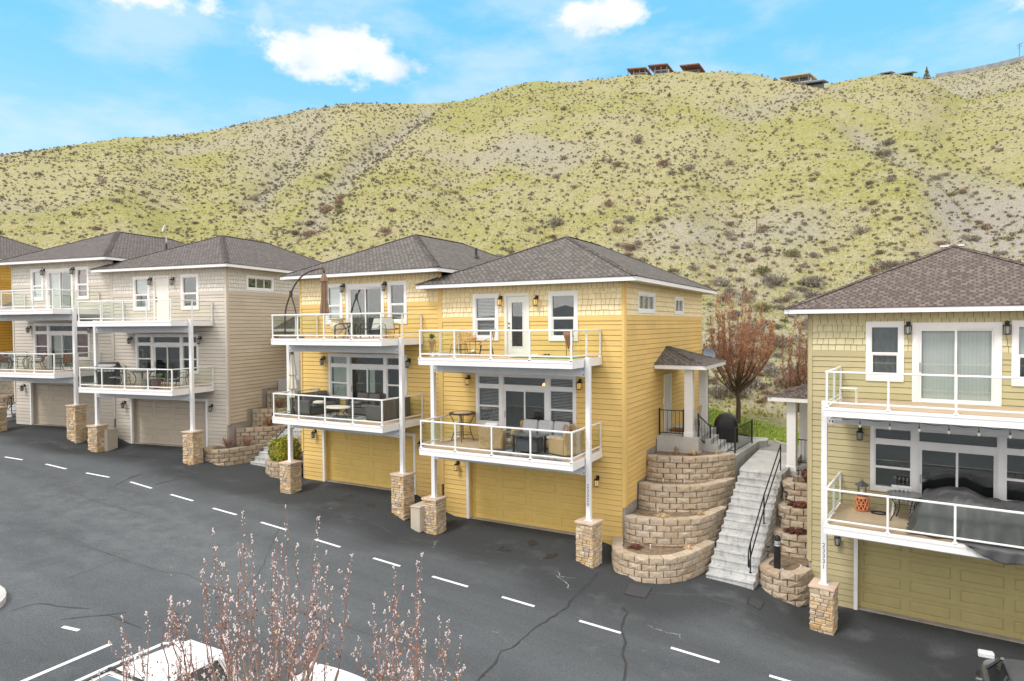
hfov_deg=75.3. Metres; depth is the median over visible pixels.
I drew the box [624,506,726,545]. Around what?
retaining wall
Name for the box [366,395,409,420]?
dark wicker sofa
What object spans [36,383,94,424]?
garage door
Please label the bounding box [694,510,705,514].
grass clump
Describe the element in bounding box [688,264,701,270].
sagebrush
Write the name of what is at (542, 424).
wicker sofa
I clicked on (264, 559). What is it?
road crack
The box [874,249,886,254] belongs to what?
sagebrush
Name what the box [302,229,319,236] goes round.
sagebrush
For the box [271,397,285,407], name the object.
bare shrub
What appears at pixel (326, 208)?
sagebrush
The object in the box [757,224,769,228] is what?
sagebrush
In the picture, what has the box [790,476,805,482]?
planting bed
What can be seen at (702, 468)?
retaining wall
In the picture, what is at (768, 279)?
sagebrush
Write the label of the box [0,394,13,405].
retaining wall
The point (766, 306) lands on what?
sagebrush
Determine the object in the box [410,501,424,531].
utility box
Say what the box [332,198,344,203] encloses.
sagebrush
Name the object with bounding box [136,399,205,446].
garage door
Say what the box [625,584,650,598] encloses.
utility cover
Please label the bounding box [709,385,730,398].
sagebrush
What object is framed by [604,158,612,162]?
sagebrush
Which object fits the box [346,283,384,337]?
sliding door
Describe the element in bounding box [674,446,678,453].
grass clump
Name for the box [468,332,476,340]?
woven basket
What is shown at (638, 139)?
sagebrush
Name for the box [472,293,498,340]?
window
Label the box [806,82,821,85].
window
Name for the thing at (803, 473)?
maroon plant
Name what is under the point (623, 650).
road crack
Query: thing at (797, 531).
maroon plant
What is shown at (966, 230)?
sagebrush
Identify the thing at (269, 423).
bare shrub
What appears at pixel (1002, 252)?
sagebrush
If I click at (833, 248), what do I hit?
sagebrush
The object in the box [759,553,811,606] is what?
retaining wall
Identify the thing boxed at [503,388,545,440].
sliding door
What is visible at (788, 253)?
sagebrush
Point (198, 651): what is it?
parked car
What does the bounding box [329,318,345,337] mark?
urn planter
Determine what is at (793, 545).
retaining wall
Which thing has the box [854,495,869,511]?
garden stool
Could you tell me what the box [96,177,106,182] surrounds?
sagebrush
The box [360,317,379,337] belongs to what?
patio chair
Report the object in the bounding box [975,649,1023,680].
parked car
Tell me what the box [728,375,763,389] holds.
sagebrush
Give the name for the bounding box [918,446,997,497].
sliding door
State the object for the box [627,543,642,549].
grass clump
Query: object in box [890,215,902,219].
sagebrush
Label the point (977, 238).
sagebrush
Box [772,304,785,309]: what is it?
sagebrush
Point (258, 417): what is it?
retaining wall
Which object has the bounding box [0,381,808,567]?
back yard
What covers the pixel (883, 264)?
sagebrush
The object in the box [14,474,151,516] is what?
road crack
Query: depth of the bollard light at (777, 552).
20.03 m
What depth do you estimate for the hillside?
111.20 m
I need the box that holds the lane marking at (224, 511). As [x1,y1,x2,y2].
[212,508,236,514]
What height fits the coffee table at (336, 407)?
0.458 m
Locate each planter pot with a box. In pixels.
[141,379,150,387]
[151,378,161,388]
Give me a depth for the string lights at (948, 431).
16.29 m
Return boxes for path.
[740,450,801,478]
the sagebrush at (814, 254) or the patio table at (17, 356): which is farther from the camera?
the sagebrush at (814, 254)
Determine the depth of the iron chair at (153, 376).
32.42 m
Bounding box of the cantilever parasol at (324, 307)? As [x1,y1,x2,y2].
[279,267,328,337]
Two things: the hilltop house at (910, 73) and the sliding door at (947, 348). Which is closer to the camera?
the sliding door at (947, 348)
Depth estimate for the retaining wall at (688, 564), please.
20.32 m
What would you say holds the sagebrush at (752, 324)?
on the hillside
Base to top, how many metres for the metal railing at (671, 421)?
1.010 m
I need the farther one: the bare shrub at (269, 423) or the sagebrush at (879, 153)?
the sagebrush at (879, 153)
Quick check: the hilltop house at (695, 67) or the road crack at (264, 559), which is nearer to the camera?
the road crack at (264, 559)
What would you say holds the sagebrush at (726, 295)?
on the hillside
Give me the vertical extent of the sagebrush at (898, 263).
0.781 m
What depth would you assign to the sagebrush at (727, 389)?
38.12 m
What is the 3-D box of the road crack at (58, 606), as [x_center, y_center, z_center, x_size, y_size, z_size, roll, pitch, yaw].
[-11.152,6.487,16.170,1.729,0.115,0.393,-1,1,-13]
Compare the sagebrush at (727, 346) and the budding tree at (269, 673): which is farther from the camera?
the sagebrush at (727, 346)
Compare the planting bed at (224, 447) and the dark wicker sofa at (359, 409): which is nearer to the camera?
the dark wicker sofa at (359, 409)
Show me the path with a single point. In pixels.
(762, 460)
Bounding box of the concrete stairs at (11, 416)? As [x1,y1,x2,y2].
[6,402,15,421]
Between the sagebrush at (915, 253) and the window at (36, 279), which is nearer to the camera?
the window at (36, 279)
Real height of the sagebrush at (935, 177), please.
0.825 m
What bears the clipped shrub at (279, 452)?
on the planting bed
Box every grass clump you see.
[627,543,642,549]
[653,513,671,517]
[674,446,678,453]
[686,449,701,455]
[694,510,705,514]
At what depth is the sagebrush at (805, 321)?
47.92 m
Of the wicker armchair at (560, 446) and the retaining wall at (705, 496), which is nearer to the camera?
the wicker armchair at (560, 446)
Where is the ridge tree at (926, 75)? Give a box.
[923,67,930,78]
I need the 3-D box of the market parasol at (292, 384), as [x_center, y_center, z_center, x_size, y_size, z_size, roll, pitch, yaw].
[-8.882,1.749,26.859,0.560,2.550,0.560,0,2,29]
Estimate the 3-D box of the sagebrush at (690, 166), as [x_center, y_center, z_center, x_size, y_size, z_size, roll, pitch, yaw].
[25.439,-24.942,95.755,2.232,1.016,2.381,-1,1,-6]
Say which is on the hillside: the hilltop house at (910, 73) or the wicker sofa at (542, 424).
the hilltop house at (910, 73)
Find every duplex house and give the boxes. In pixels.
[0,224,321,464]
[0,236,42,368]
[271,234,733,567]
[766,244,1023,643]
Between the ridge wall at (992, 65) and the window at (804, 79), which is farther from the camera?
the ridge wall at (992, 65)
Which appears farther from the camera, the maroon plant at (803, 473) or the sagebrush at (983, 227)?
the sagebrush at (983, 227)
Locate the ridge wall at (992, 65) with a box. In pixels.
[936,56,1023,77]
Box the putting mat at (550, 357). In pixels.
[510,357,583,358]
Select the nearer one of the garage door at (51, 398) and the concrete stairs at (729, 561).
the concrete stairs at (729, 561)
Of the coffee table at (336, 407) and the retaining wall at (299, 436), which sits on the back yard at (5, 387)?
the retaining wall at (299, 436)
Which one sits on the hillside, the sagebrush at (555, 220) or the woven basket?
the sagebrush at (555, 220)
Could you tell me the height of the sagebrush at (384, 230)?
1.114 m
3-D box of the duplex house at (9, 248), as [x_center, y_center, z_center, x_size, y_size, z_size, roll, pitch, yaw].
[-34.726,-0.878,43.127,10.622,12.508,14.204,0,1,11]
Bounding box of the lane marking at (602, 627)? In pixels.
[579,620,620,633]
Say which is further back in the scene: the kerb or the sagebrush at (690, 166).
the sagebrush at (690, 166)
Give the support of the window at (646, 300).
in the duplex house at (634, 325)
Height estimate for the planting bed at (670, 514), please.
0.001 m
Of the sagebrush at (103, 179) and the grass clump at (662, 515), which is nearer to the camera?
the grass clump at (662, 515)
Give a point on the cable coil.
(872, 511)
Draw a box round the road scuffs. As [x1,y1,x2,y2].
[18,479,789,665]
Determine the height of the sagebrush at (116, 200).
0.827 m
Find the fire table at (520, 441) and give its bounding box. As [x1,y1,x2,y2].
[509,432,548,454]
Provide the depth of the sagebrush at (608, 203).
81.98 m
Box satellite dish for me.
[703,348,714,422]
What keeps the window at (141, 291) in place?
in the duplex house at (205, 309)
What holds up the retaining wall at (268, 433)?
on the back yard at (5, 387)
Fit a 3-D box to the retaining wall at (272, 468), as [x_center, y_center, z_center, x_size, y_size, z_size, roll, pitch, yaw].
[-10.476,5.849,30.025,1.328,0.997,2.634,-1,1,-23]
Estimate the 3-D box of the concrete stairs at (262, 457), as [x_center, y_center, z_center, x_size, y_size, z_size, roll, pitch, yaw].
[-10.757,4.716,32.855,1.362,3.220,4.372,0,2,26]
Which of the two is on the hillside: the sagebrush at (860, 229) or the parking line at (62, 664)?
the sagebrush at (860, 229)
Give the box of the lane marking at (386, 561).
[372,557,400,566]
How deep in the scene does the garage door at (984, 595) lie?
18.46 m
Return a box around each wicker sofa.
[295,390,338,414]
[345,392,385,414]
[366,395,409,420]
[510,419,574,448]
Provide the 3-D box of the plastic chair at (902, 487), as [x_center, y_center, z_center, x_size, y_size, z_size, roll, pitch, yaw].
[10.816,4.406,18.398,0.500,0.873,0.545,1,2,34]
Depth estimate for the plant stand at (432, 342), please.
23.11 m
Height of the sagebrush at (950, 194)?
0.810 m
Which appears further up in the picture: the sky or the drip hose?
the sky
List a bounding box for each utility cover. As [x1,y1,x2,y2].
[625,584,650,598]
[747,597,763,609]
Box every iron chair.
[107,365,122,386]
[114,366,130,387]
[149,364,162,383]
[165,367,179,388]
[175,365,188,386]
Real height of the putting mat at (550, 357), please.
0.017 m
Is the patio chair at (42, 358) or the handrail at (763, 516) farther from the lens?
the patio chair at (42, 358)
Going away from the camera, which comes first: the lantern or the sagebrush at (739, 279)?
the lantern
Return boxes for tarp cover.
[906,486,1023,564]
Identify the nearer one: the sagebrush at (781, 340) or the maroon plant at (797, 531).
the maroon plant at (797, 531)
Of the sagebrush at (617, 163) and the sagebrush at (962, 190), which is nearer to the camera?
the sagebrush at (962, 190)
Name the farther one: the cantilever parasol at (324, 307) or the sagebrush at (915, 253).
the sagebrush at (915, 253)
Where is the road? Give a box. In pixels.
[0,420,1023,680]
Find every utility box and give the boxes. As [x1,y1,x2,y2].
[103,428,117,450]
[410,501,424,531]
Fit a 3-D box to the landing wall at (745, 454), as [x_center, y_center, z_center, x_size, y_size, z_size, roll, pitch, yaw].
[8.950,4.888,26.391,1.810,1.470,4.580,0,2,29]
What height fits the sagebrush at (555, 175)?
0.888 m
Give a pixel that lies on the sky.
(76, 72)
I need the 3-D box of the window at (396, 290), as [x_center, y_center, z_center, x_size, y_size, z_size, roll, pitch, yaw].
[-4.444,-1.520,26.642,0.950,1.705,0.545,0,2,29]
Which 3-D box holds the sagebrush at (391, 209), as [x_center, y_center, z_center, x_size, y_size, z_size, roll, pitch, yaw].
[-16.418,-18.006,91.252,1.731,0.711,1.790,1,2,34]
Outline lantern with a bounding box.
[854,480,869,496]
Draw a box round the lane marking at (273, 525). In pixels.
[260,522,285,529]
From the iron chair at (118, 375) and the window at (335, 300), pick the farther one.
the iron chair at (118, 375)
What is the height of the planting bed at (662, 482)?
0.001 m
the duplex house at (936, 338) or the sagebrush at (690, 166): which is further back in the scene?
the sagebrush at (690, 166)
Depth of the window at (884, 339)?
18.98 m
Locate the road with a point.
(168, 532)
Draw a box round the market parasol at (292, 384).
[286,352,297,415]
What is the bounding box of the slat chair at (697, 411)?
[694,405,701,431]
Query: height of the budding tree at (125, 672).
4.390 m
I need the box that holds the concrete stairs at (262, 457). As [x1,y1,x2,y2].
[250,424,300,466]
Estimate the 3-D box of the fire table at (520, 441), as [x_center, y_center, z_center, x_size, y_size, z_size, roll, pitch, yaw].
[0.576,3.403,21.870,1.100,0.610,0.760,0,2,29]
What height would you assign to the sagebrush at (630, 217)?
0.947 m
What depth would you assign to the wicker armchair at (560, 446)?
21.20 m
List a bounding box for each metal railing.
[659,408,683,436]
[698,413,752,452]
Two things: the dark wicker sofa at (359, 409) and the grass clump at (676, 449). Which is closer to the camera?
the grass clump at (676, 449)
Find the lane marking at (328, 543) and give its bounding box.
[315,539,340,546]
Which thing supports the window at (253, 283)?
in the duplex house at (205, 309)
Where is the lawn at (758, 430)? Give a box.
[709,408,798,445]
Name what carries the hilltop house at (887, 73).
on the hillside
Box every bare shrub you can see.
[221,434,235,448]
[237,435,255,445]
[260,415,271,425]
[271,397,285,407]
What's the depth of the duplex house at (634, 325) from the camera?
24.64 m
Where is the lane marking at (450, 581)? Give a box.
[432,576,467,586]
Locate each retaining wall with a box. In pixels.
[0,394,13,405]
[10,381,13,392]
[204,443,267,465]
[236,425,287,446]
[252,407,294,428]
[265,458,279,477]
[267,391,300,407]
[297,433,302,456]
[611,536,714,583]
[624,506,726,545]
[638,477,734,511]
[646,452,735,481]
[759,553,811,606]
[772,526,806,557]
[777,500,806,533]
[782,477,806,506]
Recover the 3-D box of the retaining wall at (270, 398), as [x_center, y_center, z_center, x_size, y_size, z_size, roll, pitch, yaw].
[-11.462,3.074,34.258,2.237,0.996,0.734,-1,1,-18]
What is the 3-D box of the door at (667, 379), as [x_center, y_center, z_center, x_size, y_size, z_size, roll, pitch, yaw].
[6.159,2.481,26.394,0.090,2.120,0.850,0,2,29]
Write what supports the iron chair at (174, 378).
on the duplex house at (205, 309)
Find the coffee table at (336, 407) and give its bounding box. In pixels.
[326,405,350,417]
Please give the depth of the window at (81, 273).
34.75 m
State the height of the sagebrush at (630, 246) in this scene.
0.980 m
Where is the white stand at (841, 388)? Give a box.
[839,387,857,402]
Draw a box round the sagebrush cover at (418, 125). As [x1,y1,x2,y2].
[0,61,1023,402]
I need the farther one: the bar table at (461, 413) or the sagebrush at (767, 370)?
the sagebrush at (767, 370)
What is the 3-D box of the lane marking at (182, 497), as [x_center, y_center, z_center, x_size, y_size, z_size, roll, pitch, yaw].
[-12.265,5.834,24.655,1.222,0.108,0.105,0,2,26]
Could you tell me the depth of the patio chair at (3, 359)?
35.06 m
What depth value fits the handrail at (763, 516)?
21.42 m
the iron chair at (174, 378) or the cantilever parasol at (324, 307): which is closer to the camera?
the cantilever parasol at (324, 307)
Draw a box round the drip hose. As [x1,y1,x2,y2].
[642,543,690,547]
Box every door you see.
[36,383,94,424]
[45,268,73,308]
[49,334,72,368]
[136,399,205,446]
[153,345,179,383]
[155,278,167,320]
[328,431,412,487]
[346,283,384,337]
[350,367,383,397]
[472,462,585,532]
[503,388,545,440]
[507,296,526,354]
[665,376,669,429]
[859,540,1023,639]
[912,322,1001,405]
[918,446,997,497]
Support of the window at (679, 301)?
in the duplex house at (634, 325)
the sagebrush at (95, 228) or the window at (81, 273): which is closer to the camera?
the window at (81, 273)
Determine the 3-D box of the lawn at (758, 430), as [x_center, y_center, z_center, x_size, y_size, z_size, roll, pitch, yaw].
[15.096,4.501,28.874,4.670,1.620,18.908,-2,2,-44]
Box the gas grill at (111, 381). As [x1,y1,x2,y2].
[90,362,123,384]
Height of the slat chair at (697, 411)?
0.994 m
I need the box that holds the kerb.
[0,585,6,607]
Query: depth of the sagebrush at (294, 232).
93.02 m
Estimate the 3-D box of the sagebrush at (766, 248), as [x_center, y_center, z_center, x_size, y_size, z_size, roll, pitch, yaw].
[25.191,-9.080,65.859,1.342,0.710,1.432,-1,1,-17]
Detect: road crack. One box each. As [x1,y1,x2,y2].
[12,603,89,610]
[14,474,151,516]
[48,535,234,593]
[61,612,122,619]
[109,615,140,627]
[242,521,281,592]
[292,609,503,679]
[299,504,491,559]
[477,572,598,680]
[621,605,628,680]
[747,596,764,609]
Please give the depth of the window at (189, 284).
32.37 m
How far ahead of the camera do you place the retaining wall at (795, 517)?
21.76 m
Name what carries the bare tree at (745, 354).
on the lawn at (758, 430)
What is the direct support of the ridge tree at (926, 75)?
on the hillside
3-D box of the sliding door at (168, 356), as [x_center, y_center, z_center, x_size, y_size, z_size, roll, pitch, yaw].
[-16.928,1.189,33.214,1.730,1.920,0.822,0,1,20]
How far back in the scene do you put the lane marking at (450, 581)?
19.11 m
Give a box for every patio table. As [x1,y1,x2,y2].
[4,356,30,370]
[339,323,364,338]
[886,490,921,520]
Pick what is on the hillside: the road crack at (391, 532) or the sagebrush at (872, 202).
the sagebrush at (872, 202)
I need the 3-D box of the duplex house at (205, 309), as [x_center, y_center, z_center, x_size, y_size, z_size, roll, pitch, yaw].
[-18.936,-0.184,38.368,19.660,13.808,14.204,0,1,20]
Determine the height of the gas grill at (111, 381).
1.140 m
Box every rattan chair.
[449,329,470,355]
[477,328,495,354]
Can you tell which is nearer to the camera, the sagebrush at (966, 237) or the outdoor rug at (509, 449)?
the outdoor rug at (509, 449)
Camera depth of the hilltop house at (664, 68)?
195.30 m
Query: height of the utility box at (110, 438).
1.150 m
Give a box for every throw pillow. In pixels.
[313,400,323,403]
[562,424,568,433]
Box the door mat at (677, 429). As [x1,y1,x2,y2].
[669,427,682,431]
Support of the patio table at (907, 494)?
on the duplex house at (936, 338)
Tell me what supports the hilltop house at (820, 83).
on the hillside
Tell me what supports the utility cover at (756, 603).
on the road
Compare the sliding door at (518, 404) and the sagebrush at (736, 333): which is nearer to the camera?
the sliding door at (518, 404)
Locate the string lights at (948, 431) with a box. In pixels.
[831,418,1021,438]
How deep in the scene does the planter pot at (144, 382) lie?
30.57 m
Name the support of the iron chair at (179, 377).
on the duplex house at (205, 309)
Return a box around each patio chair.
[0,351,17,368]
[28,351,46,367]
[52,352,72,370]
[334,322,350,338]
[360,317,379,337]
[382,317,399,337]
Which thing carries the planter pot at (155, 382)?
on the duplex house at (205, 309)
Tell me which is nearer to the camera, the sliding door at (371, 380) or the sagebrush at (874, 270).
the sliding door at (371, 380)
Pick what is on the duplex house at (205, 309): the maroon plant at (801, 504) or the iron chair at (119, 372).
the iron chair at (119, 372)
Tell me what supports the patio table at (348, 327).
on the duplex house at (634, 325)
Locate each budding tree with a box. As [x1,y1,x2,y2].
[92,595,217,680]
[165,504,352,680]
[351,552,465,680]
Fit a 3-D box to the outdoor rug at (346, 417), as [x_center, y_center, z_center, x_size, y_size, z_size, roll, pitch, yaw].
[-6.807,3.022,26.038,2.200,0.014,1.400,0,2,29]
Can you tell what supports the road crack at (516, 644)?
on the road
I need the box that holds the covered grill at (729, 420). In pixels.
[714,413,737,442]
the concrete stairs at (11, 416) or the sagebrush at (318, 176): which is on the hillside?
the sagebrush at (318, 176)
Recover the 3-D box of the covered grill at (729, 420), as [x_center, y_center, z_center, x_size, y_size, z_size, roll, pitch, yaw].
[8.778,3.543,27.236,0.984,1.180,0.631,0,1,17]
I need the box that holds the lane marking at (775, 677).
[769,675,789,680]
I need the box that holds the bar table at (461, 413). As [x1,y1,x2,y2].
[449,411,475,442]
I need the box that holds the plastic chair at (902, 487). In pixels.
[891,484,912,515]
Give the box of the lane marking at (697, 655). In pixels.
[670,647,719,662]
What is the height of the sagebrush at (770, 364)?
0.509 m
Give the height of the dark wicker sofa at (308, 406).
0.810 m
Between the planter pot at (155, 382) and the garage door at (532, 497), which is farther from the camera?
the planter pot at (155, 382)
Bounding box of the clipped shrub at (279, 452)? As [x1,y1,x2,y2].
[267,436,301,461]
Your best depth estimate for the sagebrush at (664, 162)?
98.28 m
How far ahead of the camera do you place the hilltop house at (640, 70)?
192.11 m
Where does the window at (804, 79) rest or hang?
in the hilltop house at (803, 77)
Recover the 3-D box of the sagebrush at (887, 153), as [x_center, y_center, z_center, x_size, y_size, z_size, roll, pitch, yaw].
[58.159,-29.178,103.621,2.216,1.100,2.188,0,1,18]
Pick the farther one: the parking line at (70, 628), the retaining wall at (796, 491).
the retaining wall at (796, 491)
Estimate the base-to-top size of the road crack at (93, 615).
0.070 m
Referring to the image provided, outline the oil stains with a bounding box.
[122,456,557,558]
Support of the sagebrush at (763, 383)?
on the hillside
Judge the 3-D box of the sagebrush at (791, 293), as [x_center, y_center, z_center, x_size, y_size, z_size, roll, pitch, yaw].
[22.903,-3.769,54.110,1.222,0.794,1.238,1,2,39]
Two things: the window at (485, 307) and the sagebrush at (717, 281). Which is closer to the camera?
the window at (485, 307)
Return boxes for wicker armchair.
[478,423,505,449]
[549,430,583,456]
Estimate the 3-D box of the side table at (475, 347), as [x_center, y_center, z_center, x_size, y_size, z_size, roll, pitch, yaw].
[-1.407,0.290,23.791,0.457,0.529,0.336,0,2,29]
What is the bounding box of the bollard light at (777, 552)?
[772,535,783,569]
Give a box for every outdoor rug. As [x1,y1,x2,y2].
[307,414,365,421]
[489,446,584,460]
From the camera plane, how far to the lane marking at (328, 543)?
21.28 m
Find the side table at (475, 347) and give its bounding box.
[465,341,480,353]
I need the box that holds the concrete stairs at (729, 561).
[706,469,782,589]
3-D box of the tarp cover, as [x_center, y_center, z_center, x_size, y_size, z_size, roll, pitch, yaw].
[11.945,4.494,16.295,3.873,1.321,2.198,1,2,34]
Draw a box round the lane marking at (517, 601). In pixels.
[501,596,534,606]
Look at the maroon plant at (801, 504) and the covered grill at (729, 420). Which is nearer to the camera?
the maroon plant at (801, 504)
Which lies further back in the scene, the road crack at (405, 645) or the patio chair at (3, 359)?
the patio chair at (3, 359)
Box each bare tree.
[702,287,775,423]
[779,316,807,411]
[805,334,807,378]
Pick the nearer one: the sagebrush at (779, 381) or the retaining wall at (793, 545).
the retaining wall at (793, 545)
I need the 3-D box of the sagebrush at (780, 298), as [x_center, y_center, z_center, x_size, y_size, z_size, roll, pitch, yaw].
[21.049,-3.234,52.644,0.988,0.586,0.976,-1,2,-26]
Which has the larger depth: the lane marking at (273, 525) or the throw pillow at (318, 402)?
the throw pillow at (318, 402)
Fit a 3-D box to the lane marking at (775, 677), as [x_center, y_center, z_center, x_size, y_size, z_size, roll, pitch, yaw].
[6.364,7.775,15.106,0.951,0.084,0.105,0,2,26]
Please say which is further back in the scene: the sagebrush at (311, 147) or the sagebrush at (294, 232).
the sagebrush at (311, 147)
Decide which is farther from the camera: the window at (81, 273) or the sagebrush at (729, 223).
the sagebrush at (729, 223)
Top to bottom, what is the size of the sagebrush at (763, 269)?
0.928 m
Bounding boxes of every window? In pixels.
[30,269,43,300]
[75,266,89,299]
[133,276,150,310]
[180,274,199,309]
[246,275,273,291]
[326,284,342,323]
[387,281,407,323]
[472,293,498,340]
[548,290,577,340]
[637,291,654,313]
[674,297,683,314]
[788,78,809,81]
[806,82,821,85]
[866,321,903,381]
[1011,320,1023,385]
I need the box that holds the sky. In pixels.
[0,0,1023,154]
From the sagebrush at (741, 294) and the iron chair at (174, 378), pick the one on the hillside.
the sagebrush at (741, 294)
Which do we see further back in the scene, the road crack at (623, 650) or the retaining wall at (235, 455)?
the retaining wall at (235, 455)
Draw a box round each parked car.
[75,639,245,680]
[293,662,367,680]
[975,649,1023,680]
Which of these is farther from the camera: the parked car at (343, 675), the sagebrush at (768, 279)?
the sagebrush at (768, 279)
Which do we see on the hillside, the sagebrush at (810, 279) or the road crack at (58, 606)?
the sagebrush at (810, 279)
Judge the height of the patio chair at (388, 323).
0.812 m
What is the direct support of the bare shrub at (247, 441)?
on the planting bed at (224, 447)
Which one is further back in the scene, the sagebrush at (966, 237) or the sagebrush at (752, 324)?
the sagebrush at (966, 237)
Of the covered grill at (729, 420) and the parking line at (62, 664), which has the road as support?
the parking line at (62, 664)
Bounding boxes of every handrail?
[7,395,14,412]
[748,444,780,572]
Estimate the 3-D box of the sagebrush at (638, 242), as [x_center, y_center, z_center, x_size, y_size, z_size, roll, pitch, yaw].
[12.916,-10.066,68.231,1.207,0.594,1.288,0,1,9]
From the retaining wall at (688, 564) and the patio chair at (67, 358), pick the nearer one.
the retaining wall at (688, 564)
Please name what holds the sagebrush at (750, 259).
on the hillside
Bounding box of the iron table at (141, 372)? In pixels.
[130,371,154,385]
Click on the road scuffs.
(493, 631)
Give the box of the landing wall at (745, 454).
[726,436,767,482]
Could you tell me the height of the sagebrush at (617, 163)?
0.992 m
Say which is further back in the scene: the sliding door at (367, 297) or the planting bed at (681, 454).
the sliding door at (367, 297)
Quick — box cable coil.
[870,510,885,514]
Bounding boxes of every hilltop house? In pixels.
[627,67,651,74]
[648,63,673,74]
[680,63,704,72]
[779,72,817,82]
[799,79,828,88]
[879,71,894,74]
[899,71,916,76]
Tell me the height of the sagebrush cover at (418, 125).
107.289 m
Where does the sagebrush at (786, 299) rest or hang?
on the hillside
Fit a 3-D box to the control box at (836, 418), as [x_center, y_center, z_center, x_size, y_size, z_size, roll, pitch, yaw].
[8.609,2.078,17.608,0.280,0.070,0.100,1,2,34]
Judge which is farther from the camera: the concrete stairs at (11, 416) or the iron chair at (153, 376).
the concrete stairs at (11, 416)
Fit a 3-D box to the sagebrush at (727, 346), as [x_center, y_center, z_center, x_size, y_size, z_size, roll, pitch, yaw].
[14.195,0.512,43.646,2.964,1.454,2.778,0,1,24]
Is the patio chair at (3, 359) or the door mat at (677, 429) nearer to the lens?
the door mat at (677, 429)
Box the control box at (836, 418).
[830,417,842,420]
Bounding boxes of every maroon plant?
[784,527,806,534]
[785,500,806,508]
[796,468,806,482]
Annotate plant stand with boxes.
[428,333,435,356]
[563,332,573,355]
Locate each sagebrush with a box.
[90,226,103,229]
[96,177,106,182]
[108,198,123,201]
[249,193,261,200]
[289,230,301,234]
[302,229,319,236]
[305,145,314,150]
[310,174,324,178]
[317,204,334,212]
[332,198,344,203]
[334,208,344,212]
[377,226,392,234]
[386,207,397,211]
[545,217,564,225]
[550,173,559,177]
[601,199,615,206]
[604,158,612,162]
[610,226,627,232]
[612,161,623,165]
[621,242,641,251]
[624,215,635,221]
[631,134,642,143]
[632,240,642,244]
[656,158,672,167]
[681,164,695,169]
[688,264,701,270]
[707,337,744,354]
[709,376,718,381]
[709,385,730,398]
[710,276,732,285]
[713,382,753,397]
[714,292,734,301]
[723,229,736,235]
[724,160,734,164]
[724,220,738,225]
[727,310,743,316]
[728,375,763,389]
[730,320,765,334]
[733,277,744,280]
[733,290,756,302]
[733,331,755,337]
[744,241,754,247]
[746,256,756,261]
[749,301,771,311]
[753,265,773,273]
[756,228,768,232]
[756,381,767,386]
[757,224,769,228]
[757,397,767,402]
[758,246,771,251]
[760,270,790,286]
[760,334,793,349]
[760,365,787,376]
[760,390,774,394]
[765,361,775,365]
[768,371,807,387]
[772,296,783,302]
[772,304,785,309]
[773,323,785,328]
[773,352,787,356]
[782,248,800,256]
[782,296,792,302]
[785,290,799,297]
[789,286,807,291]
[797,263,807,267]
[797,275,825,286]
[799,276,821,284]
[802,289,822,297]
[802,317,807,327]
[809,251,820,257]
[829,246,837,250]
[846,225,871,233]
[864,199,878,204]
[868,268,881,272]
[869,259,896,269]
[873,150,884,156]
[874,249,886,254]
[875,139,895,145]
[881,150,892,155]
[883,176,898,181]
[889,260,906,267]
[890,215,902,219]
[908,251,925,254]
[930,174,943,179]
[946,191,957,196]
[955,188,967,193]
[960,235,971,239]
[961,228,976,231]
[971,236,982,241]
[977,222,993,230]
[997,250,1008,254]
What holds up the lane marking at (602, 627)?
on the road
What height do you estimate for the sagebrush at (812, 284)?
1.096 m
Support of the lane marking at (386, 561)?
on the road
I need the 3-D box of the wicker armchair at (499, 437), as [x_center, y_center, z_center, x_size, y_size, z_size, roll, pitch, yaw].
[-0.666,3.219,22.593,0.840,0.880,0.890,0,1,9]
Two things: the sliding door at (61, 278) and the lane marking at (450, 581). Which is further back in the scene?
the sliding door at (61, 278)
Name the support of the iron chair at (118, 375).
on the duplex house at (205, 309)
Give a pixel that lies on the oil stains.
(534, 543)
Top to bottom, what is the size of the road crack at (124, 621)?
0.107 m
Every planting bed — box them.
[213,446,239,448]
[623,540,710,556]
[633,508,704,516]
[647,479,708,484]
[655,451,720,455]
[769,554,808,570]
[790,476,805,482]
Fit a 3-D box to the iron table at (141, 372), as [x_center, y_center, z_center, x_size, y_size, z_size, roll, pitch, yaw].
[-17.617,1.834,31.629,1.300,0.726,0.884,0,1,20]
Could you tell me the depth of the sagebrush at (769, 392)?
38.17 m
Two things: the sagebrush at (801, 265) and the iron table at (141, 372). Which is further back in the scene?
the sagebrush at (801, 265)
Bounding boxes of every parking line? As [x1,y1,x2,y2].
[21,644,109,680]
[61,626,79,630]
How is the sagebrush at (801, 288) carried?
on the hillside
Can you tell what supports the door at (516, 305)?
in the duplex house at (634, 325)
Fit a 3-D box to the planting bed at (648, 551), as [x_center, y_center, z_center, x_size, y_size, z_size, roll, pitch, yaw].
[4.788,6.620,21.403,2.676,0.001,2.614,0,2,29]
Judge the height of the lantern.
0.486 m
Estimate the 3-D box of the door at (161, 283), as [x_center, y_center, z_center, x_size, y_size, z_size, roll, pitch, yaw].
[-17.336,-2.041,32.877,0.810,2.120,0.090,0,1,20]
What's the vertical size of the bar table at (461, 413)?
1.056 m
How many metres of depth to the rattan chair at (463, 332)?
24.12 m
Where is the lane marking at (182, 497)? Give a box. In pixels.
[170,494,193,500]
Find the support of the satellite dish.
on the back yard at (5, 387)
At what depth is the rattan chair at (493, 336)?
23.23 m
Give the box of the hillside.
[0,61,1023,417]

